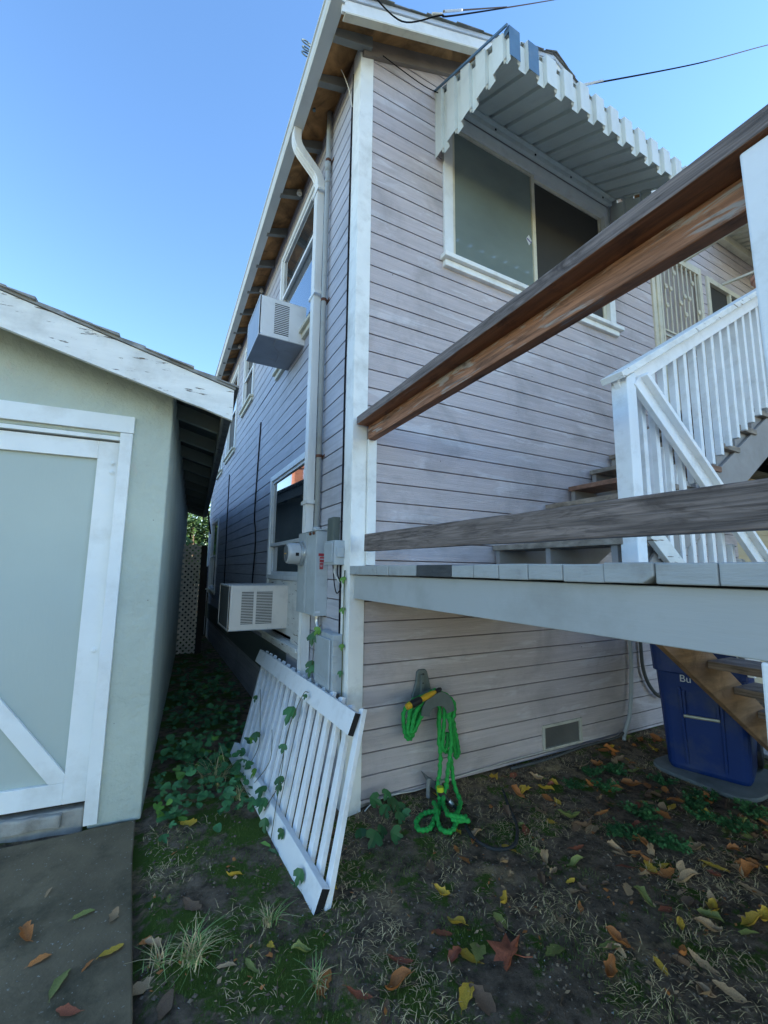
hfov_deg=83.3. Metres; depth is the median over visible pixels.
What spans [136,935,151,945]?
fallen leaf
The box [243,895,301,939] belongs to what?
grass tuft
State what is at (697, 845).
fallen leaf
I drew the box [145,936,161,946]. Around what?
fallen leaf
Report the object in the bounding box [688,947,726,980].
fallen leaf
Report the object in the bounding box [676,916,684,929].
fallen leaf
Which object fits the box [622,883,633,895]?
fallen leaf
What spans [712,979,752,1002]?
fallen leaf
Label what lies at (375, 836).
trailing vine
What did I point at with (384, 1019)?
fallen leaf
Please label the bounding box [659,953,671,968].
fallen leaf
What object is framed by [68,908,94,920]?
fallen leaf
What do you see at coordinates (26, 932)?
fallen leaf
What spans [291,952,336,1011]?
grass tuft
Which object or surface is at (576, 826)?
fallen leaf
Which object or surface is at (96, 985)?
driveway
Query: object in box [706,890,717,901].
fallen leaf
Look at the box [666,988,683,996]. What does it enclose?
fallen leaf
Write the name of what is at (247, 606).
air conditioner
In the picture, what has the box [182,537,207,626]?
backyard shrub
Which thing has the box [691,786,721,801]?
weed
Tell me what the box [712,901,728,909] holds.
fallen leaf
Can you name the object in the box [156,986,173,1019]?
fallen leaf
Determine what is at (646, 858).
fallen leaf
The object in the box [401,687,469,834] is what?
garden hose
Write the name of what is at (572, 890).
fallen leaf
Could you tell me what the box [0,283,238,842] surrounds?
stucco garage
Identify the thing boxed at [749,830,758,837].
fallen leaf
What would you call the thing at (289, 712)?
climbing vine
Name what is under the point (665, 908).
fallen leaf
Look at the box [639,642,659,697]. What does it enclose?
hanging hose
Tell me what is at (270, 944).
fallen leaf
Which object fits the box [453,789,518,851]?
old garden hose
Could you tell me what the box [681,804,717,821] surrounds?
weed
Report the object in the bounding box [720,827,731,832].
fallen leaf
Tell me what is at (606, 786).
weed
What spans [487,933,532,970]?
fallen leaf
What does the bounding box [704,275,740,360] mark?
window
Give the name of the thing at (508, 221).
window
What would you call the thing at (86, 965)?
fallen leaf
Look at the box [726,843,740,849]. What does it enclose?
fallen leaf
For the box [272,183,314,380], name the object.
window
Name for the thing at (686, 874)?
fallen leaf
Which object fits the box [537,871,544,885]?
fallen leaf
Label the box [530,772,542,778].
fallen leaf
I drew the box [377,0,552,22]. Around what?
overhead wire
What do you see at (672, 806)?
fallen leaf
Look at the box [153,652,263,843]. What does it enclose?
ground vines
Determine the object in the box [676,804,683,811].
fallen leaf
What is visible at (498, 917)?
fallen leaf
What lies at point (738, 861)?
fallen leaf
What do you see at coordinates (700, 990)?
fallen leaf
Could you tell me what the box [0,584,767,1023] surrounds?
ground
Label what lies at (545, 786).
fallen leaf
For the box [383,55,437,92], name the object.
gable wire
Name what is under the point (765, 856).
fallen leaf
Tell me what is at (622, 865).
fallen leaf
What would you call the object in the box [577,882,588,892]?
fallen leaf
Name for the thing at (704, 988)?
fallen leaf
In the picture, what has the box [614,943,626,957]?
fallen leaf
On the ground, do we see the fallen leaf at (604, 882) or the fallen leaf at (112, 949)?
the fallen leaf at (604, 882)
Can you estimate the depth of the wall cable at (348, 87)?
3.45 m
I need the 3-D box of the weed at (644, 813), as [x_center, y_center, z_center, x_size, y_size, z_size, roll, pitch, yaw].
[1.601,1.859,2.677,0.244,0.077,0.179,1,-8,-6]
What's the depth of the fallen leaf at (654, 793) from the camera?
2.92 m
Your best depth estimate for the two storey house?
3.58 m
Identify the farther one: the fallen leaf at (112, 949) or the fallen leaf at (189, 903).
the fallen leaf at (189, 903)
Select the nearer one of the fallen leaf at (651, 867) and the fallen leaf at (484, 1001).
the fallen leaf at (484, 1001)
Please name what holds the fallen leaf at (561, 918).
on the ground
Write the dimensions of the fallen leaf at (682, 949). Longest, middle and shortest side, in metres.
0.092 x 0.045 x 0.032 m
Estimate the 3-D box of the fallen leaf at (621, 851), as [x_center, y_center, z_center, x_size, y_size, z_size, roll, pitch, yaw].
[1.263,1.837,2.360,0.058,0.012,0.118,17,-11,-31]
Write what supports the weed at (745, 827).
on the ground
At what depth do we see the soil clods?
1.89 m
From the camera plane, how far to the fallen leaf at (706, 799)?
2.86 m
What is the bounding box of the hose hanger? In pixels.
[411,669,453,716]
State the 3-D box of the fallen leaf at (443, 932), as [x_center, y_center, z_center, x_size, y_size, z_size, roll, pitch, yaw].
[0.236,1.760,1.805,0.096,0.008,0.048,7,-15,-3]
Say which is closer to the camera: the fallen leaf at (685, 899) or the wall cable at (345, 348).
the fallen leaf at (685, 899)
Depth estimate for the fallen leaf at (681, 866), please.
2.22 m
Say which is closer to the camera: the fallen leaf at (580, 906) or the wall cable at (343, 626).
the fallen leaf at (580, 906)
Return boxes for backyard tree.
[186,502,210,579]
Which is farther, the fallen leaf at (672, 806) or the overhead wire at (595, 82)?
the overhead wire at (595, 82)
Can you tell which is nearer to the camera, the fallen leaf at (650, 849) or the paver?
the fallen leaf at (650, 849)
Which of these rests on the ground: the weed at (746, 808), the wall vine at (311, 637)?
the weed at (746, 808)
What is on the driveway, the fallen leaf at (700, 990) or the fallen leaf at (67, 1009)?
the fallen leaf at (67, 1009)
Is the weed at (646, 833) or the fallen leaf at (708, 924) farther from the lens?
the weed at (646, 833)
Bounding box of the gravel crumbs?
[0,736,765,1022]
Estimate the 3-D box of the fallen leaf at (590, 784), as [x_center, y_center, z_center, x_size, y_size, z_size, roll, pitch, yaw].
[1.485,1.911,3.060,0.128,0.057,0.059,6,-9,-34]
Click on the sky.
(141, 141)
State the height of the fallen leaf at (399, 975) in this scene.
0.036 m
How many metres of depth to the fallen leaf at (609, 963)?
1.64 m
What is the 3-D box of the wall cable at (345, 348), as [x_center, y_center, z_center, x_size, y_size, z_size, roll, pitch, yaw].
[-0.275,-1.263,3.171,0.015,4.550,0.030,5,-9,-28]
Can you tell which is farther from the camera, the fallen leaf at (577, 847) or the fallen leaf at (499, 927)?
the fallen leaf at (577, 847)
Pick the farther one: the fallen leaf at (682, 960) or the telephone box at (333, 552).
the telephone box at (333, 552)
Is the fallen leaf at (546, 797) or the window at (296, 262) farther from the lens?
the window at (296, 262)
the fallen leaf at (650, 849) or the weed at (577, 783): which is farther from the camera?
the weed at (577, 783)
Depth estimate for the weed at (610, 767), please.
3.28 m
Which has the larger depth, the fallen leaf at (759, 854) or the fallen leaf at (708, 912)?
the fallen leaf at (759, 854)
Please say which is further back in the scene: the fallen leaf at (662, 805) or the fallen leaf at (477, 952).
the fallen leaf at (662, 805)
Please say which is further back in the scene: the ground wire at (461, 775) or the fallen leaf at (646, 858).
the ground wire at (461, 775)
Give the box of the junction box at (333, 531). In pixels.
[327,517,339,540]
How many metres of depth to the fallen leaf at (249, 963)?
1.64 m
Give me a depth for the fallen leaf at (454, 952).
1.69 m
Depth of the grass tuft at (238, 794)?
2.84 m
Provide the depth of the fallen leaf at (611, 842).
2.37 m
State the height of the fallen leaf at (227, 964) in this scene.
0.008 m
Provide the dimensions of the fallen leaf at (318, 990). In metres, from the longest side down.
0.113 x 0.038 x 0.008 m
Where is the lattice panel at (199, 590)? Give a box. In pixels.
[176,544,207,653]
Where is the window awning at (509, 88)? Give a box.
[434,23,686,224]
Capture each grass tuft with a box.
[126,929,181,985]
[144,907,244,994]
[185,749,242,789]
[214,781,247,803]
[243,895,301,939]
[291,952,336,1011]
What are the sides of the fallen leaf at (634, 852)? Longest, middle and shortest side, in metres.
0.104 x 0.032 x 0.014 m
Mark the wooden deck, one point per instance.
(716, 192)
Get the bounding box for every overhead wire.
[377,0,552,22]
[443,6,506,12]
[583,45,767,85]
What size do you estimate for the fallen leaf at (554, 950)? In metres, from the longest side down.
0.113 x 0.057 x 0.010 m
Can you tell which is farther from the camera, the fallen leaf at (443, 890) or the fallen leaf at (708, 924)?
the fallen leaf at (443, 890)
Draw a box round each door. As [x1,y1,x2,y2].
[0,430,119,814]
[650,260,709,409]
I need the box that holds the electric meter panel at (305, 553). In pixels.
[284,528,327,626]
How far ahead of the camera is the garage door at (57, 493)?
2.58 m
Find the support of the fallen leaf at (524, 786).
on the ground
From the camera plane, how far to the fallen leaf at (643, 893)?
2.00 m
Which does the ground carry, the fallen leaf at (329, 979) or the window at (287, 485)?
the fallen leaf at (329, 979)
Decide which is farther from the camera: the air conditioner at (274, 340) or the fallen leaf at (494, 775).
the air conditioner at (274, 340)
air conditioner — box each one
[218,583,287,631]
[246,294,305,370]
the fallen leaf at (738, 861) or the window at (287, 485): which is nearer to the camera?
the fallen leaf at (738, 861)
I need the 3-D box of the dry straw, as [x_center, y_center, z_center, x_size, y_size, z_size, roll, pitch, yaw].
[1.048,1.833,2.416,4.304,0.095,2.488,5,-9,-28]
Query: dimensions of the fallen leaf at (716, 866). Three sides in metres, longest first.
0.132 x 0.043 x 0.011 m
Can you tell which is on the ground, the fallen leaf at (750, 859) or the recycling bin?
the fallen leaf at (750, 859)
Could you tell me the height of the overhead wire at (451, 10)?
2.689 m
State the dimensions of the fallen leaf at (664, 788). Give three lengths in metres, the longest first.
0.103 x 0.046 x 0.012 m
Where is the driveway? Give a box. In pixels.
[0,820,135,1023]
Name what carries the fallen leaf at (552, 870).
on the ground
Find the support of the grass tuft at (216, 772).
on the ground
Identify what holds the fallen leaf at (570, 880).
on the ground
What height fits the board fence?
1.590 m
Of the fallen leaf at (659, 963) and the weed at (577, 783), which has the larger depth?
the weed at (577, 783)
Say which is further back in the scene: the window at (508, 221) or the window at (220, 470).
the window at (220, 470)
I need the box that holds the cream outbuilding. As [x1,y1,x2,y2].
[736,471,767,683]
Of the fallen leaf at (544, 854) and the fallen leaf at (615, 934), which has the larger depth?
the fallen leaf at (544, 854)
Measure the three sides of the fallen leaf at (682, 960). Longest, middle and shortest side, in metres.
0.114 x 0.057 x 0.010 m
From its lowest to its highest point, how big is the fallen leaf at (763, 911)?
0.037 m
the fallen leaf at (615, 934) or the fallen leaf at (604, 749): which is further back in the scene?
the fallen leaf at (604, 749)
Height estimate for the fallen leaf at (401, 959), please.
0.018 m
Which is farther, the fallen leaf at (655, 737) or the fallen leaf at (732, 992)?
the fallen leaf at (655, 737)
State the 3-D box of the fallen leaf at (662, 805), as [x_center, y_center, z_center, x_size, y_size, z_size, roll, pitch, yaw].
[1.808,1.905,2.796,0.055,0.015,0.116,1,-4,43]
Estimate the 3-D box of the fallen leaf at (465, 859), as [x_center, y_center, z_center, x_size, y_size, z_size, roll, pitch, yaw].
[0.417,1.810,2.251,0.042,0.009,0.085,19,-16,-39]
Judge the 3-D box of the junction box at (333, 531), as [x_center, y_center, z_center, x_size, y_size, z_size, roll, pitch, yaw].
[-0.358,0.124,3.062,0.055,0.170,0.110,5,-9,-28]
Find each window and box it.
[205,518,219,594]
[216,451,223,479]
[223,364,239,464]
[238,348,254,417]
[266,452,304,580]
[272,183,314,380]
[440,120,624,337]
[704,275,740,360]
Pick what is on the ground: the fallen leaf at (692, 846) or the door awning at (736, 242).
the fallen leaf at (692, 846)
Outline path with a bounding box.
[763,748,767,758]
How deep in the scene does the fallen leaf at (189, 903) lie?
1.93 m
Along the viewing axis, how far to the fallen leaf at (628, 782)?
3.09 m
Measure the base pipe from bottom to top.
0.068 m
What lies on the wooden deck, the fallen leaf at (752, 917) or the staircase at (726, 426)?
the staircase at (726, 426)
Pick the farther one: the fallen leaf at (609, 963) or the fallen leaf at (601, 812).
the fallen leaf at (601, 812)
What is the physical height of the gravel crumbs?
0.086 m
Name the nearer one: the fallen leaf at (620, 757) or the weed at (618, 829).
the weed at (618, 829)
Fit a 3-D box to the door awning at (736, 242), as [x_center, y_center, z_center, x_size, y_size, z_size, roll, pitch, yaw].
[5.394,-3.407,5.756,3.220,0.895,0.981,5,-9,-28]
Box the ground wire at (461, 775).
[364,750,545,810]
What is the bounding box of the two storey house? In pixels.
[204,0,767,816]
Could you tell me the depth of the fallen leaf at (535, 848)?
2.36 m
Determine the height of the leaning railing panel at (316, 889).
0.836 m
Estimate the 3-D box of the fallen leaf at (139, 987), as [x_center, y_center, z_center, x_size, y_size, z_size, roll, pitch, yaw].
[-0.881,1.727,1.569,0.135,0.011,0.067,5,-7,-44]
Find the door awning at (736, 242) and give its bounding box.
[684,223,753,285]
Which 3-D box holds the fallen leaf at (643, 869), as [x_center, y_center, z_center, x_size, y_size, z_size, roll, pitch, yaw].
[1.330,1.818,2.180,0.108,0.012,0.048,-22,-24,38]
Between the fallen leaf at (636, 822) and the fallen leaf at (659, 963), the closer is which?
the fallen leaf at (659, 963)
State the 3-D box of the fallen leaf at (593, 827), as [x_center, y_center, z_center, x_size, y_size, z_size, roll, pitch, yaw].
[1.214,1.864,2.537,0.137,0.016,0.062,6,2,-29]
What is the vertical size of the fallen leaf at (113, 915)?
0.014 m
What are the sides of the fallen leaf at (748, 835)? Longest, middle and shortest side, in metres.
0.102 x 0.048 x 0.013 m
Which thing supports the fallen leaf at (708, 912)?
on the ground
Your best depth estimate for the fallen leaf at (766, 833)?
2.50 m
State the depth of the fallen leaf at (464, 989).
1.53 m
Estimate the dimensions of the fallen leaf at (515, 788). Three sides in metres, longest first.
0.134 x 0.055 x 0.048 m
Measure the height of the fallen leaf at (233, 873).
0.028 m
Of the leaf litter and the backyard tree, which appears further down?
the leaf litter
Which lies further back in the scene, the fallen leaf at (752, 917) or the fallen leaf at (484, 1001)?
the fallen leaf at (752, 917)
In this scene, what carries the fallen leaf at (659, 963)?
on the ground
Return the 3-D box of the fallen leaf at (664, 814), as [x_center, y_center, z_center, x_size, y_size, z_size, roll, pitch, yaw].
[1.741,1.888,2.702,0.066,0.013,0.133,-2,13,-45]
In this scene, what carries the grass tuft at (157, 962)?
on the ground
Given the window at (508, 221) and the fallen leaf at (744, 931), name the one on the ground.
the fallen leaf at (744, 931)
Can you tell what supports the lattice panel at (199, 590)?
on the ground
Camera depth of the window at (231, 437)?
8.28 m
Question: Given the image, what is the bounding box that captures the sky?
[0,0,767,544]
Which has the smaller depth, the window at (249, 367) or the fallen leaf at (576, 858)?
the fallen leaf at (576, 858)
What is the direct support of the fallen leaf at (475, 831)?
on the ground
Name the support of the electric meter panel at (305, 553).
attached to the two storey house
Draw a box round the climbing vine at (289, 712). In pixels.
[249,689,308,887]
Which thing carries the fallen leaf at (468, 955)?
on the ground
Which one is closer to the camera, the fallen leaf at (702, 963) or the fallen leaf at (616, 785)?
the fallen leaf at (702, 963)
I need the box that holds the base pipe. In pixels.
[510,732,623,769]
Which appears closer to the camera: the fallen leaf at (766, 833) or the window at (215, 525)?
the fallen leaf at (766, 833)
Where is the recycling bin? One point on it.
(706, 734)
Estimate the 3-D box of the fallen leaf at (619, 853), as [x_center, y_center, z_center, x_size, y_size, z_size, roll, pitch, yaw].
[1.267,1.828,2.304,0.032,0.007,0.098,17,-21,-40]
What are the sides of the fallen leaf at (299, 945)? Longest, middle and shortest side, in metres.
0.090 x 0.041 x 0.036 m
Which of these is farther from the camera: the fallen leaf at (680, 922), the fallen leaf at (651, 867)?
the fallen leaf at (651, 867)
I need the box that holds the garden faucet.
[421,771,442,797]
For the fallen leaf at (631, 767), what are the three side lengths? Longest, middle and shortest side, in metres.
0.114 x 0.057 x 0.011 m
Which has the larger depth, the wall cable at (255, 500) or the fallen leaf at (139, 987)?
the wall cable at (255, 500)
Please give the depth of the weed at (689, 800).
2.81 m
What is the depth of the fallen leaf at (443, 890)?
2.04 m
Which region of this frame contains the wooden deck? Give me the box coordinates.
[350,104,767,736]
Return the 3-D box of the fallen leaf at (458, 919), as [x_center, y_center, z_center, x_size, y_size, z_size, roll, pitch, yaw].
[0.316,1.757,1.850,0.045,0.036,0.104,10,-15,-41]
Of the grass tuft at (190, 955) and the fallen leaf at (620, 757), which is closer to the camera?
the grass tuft at (190, 955)
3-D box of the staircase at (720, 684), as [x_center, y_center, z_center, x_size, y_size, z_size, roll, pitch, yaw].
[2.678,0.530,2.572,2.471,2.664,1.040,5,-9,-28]
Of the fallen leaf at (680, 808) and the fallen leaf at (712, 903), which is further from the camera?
the fallen leaf at (680, 808)
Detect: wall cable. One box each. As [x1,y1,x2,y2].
[224,474,229,583]
[252,422,261,582]
[338,74,353,633]
[341,69,352,106]
[342,570,345,685]
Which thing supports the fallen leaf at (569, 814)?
on the ground
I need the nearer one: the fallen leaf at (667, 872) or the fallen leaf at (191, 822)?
the fallen leaf at (667, 872)
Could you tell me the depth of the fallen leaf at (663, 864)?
2.23 m
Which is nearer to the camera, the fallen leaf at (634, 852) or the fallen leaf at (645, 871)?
the fallen leaf at (645, 871)
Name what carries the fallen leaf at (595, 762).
on the ground
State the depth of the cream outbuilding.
6.07 m
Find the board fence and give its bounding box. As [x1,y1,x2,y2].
[180,565,208,636]
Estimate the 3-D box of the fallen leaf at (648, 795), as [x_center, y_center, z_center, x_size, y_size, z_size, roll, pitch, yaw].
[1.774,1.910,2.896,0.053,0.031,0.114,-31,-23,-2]
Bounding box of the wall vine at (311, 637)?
[305,570,345,741]
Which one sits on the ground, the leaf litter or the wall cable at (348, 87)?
the leaf litter
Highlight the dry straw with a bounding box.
[140,730,767,1023]
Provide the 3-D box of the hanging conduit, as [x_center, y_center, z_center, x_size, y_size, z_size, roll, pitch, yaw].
[2.214,1.303,3.966,0.272,1.463,0.046,6,-10,-37]
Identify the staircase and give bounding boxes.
[493,288,767,563]
[634,372,767,750]
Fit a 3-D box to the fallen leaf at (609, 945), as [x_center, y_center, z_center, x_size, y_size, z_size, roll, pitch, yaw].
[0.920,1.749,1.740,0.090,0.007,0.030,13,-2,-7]
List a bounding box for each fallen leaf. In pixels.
[19,920,33,940]
[24,953,51,968]
[49,968,70,1000]
[55,1002,81,1015]
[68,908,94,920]
[81,958,94,971]
[97,943,123,957]
[109,906,118,922]
[133,976,153,995]
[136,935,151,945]
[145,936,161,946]
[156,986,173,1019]
[179,818,196,825]
[183,896,201,910]
[213,961,236,968]
[226,871,242,875]
[245,958,260,973]
[266,940,274,947]
[291,939,313,951]
[312,981,324,997]
[315,969,331,995]
[345,985,372,999]
[381,995,390,1023]
[385,953,412,963]
[385,966,414,990]
[429,929,451,935]
[431,883,449,895]
[447,916,468,925]
[447,946,461,962]
[457,855,469,863]
[458,982,474,1014]
[460,948,483,963]
[465,979,495,1016]
[470,942,485,964]
[471,828,481,835]
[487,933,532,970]
[489,773,497,778]
[493,912,512,933]
[494,921,504,931]
[500,857,508,862]
[500,890,506,903]
[503,805,511,817]
[510,772,516,778]
[511,784,526,798]
[519,785,532,788]
[522,824,530,835]
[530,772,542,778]
[531,846,540,852]
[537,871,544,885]
[538,784,554,790]
[540,849,548,863]
[542,794,553,800]
[544,944,564,956]
[549,866,556,872]
[555,911,564,922]
[558,809,579,817]
[566,878,574,882]
[567,844,583,850]
[567,854,583,866]
[567,888,581,893]
[571,823,580,831]
[572,817,591,826]
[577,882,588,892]
[577,901,583,911]
[585,778,598,785]
[585,824,598,834]
[590,759,604,765]
[594,809,607,814]
[597,940,622,950]
[598,748,609,751]
[598,881,609,884]
[603,743,619,751]
[604,842,623,853]
[604,942,615,948]
[604,952,617,977]
[606,925,634,949]
[607,839,621,849]
[608,784,624,791]
[612,851,631,857]
[614,755,623,759]
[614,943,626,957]
[615,864,635,867]
[621,778,644,785]
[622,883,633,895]
[625,850,640,854]
[627,765,638,771]
[631,834,648,844]
[632,820,640,825]
[634,885,656,908]
[637,851,652,862]
[638,869,650,874]
[639,867,655,873]
[643,791,652,798]
[643,860,658,873]
[646,789,661,796]
[646,843,654,855]
[648,733,661,741]
[653,956,669,977]
[655,809,671,819]
[656,867,674,878]
[658,801,666,809]
[658,863,668,868]
[658,905,671,911]
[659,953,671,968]
[661,786,669,792]
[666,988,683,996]
[667,804,675,809]
[672,954,702,974]
[673,868,699,882]
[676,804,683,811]
[676,859,685,872]
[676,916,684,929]
[676,944,686,955]
[680,895,699,908]
[687,842,700,850]
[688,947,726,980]
[691,916,722,931]
[694,841,704,849]
[695,907,723,921]
[695,981,716,997]
[696,982,711,994]
[701,860,729,871]
[702,791,714,803]
[705,897,719,913]
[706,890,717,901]
[707,870,721,876]
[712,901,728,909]
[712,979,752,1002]
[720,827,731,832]
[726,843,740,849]
[729,863,743,875]
[735,858,759,867]
[736,817,746,823]
[737,881,764,895]
[738,832,752,838]
[738,928,758,934]
[739,858,757,878]
[741,911,761,926]
[745,857,761,864]
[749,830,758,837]
[751,853,767,859]
[754,848,767,862]
[757,905,767,921]
[762,830,767,838]
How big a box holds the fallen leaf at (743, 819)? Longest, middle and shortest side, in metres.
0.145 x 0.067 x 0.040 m
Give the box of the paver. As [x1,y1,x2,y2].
[653,754,767,802]
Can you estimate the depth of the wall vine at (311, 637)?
3.01 m
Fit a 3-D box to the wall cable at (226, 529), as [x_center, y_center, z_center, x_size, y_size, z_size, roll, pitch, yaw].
[-2.859,0.500,7.822,0.017,2.452,0.240,5,-9,-28]
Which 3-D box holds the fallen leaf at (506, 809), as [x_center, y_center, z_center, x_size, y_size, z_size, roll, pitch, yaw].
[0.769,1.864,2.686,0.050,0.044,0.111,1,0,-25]
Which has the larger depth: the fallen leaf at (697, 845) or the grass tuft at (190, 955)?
the fallen leaf at (697, 845)
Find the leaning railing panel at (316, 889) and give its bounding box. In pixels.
[229,649,366,914]
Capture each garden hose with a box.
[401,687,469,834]
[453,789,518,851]
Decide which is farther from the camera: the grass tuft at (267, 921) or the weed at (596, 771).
the weed at (596, 771)
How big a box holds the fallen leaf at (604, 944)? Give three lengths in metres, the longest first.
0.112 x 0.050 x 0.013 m
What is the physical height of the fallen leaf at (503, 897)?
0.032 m
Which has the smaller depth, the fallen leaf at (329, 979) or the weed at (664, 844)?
the fallen leaf at (329, 979)
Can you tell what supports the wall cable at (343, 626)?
attached to the two storey house
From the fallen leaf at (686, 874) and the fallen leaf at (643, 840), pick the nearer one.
the fallen leaf at (686, 874)
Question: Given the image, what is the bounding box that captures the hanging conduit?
[622,640,632,740]
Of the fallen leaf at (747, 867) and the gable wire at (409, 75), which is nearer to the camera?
the fallen leaf at (747, 867)
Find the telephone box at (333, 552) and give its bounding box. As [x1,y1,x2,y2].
[324,540,344,593]
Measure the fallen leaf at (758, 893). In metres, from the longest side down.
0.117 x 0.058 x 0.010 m
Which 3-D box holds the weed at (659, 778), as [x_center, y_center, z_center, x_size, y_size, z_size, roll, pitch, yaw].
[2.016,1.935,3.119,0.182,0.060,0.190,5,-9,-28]
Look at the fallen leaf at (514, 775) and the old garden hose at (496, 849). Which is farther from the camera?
the fallen leaf at (514, 775)
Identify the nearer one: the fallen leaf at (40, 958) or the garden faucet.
the fallen leaf at (40, 958)
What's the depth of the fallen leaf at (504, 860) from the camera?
2.22 m
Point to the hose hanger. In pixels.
(422, 686)
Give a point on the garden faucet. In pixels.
(430, 782)
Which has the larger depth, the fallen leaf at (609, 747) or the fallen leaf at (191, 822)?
the fallen leaf at (609, 747)
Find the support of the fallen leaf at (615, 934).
on the ground
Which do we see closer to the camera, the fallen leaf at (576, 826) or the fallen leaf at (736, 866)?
the fallen leaf at (736, 866)
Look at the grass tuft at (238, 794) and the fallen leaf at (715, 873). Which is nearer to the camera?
the fallen leaf at (715, 873)
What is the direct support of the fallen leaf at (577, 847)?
on the ground
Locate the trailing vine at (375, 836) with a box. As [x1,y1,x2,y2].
[355,788,410,848]
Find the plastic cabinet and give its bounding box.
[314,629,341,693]
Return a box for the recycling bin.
[650,644,763,785]
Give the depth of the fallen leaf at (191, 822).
2.56 m
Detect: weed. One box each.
[560,777,587,788]
[581,765,602,775]
[589,776,622,792]
[599,762,627,775]
[603,817,640,840]
[616,800,662,820]
[630,823,662,841]
[646,769,679,786]
[648,828,693,854]
[680,790,710,809]
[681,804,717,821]
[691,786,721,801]
[714,810,757,833]
[729,797,767,821]
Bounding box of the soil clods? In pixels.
[139,734,767,1023]
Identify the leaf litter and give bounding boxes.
[148,732,767,1023]
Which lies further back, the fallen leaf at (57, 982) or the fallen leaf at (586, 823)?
the fallen leaf at (586, 823)
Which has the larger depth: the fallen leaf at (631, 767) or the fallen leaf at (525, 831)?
the fallen leaf at (631, 767)
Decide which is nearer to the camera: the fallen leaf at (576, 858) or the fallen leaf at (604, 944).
the fallen leaf at (604, 944)
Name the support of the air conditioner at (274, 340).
attached to the two storey house
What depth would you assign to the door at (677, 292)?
5.25 m
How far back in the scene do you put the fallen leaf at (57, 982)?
1.54 m
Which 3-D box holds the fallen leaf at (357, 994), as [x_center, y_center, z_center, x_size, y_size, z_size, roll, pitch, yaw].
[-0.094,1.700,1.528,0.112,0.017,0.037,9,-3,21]

